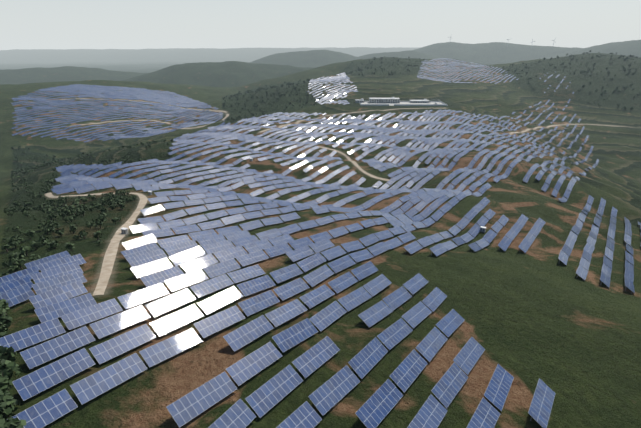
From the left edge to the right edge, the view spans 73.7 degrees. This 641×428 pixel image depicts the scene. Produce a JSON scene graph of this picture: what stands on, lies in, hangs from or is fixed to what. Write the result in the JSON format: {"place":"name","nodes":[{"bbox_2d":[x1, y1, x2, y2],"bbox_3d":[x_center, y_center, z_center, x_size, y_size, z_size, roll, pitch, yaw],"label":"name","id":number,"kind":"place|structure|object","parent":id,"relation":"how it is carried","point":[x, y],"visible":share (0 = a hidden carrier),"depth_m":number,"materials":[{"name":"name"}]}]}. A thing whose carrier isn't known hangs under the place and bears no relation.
{"place":"outdoors","nodes":[
{"label":"outdoors","id":0,"kind":"place"},
{"bbox_2d":[0,40,640,427],"bbox_3d":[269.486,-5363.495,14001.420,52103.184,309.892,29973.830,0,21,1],"label":"terrain","id":1,"kind":"structure","parent":0,"point":[537,310],"depth_m":186.50,"materials":[{"name":"green plant"}]},
{"bbox_2d":[121,158,485,233],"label":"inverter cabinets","id":2,"kind":"object","parent":1,"relation":"on","point":[125,230],"visible":0.92,"depth_m":172.53,"materials":[{"name":"white"}]},
{"bbox_2d":[11,58,598,176],"bbox_3d":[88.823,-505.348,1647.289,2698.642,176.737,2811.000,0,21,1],"label":"solar tables","id":3,"kind":"object","parent":1,"relation":"on","point":[165,98],"visible":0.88,"depth_m":580.13,"materials":[{"name":"blue glass"}]},
{"bbox_2d":[0,153,640,427],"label":"solar tables","id":4,"kind":"object","parent":1,"relation":"on","point":[59,279],"visible":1,"depth_m":92.52,"materials":[{"name":"blue glass"}]},
{"bbox_2d":[0,50,640,427],"bbox_3d":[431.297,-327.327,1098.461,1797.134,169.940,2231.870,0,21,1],"label":"trees","id":5,"kind":"object","parent":1,"relation":"on","point":[8,367],"visible":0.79,"depth_m":176.14,"materials":[{"name":"green plant"}]},
{"bbox_2d":[359,99,447,105],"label":"substation yard","id":6,"kind":"structure","parent":1,"relation":"on","point":[408,103],"depth_m":736.95,"materials":[{"name":"grey concrete"}]},
{"bbox_2d":[369,97,399,102],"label":"building","id":7,"kind":"structure","parent":6,"relation":"on","point":[385,100],"depth_m":766.02,"materials":[{"name":"white paint"}]},
{"bbox_2d":[409,99,429,102],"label":"building","id":8,"kind":"structure","parent":1,"relation":"on","point":[420,101],"depth_m":768.56,"materials":[{"name":"white paint"}]},
{"bbox_2d":[0,0,640,49],"bbox_3d":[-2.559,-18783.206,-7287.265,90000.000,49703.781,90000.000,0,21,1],"label":"sky","id":9,"kind":"structure","parent":0,"point":[104,24],"depth_m":38777.73,"materials":[{"name":"white"}]},
{"bbox_2d":[45,98,632,295],"bbox_3d":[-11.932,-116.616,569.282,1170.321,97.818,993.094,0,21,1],"label":"dirt roads","id":10,"kind":"structure","parent":0,"point":[108,263],"depth_m":170.03,"materials":[{"name":"beige soil"}]}
]}

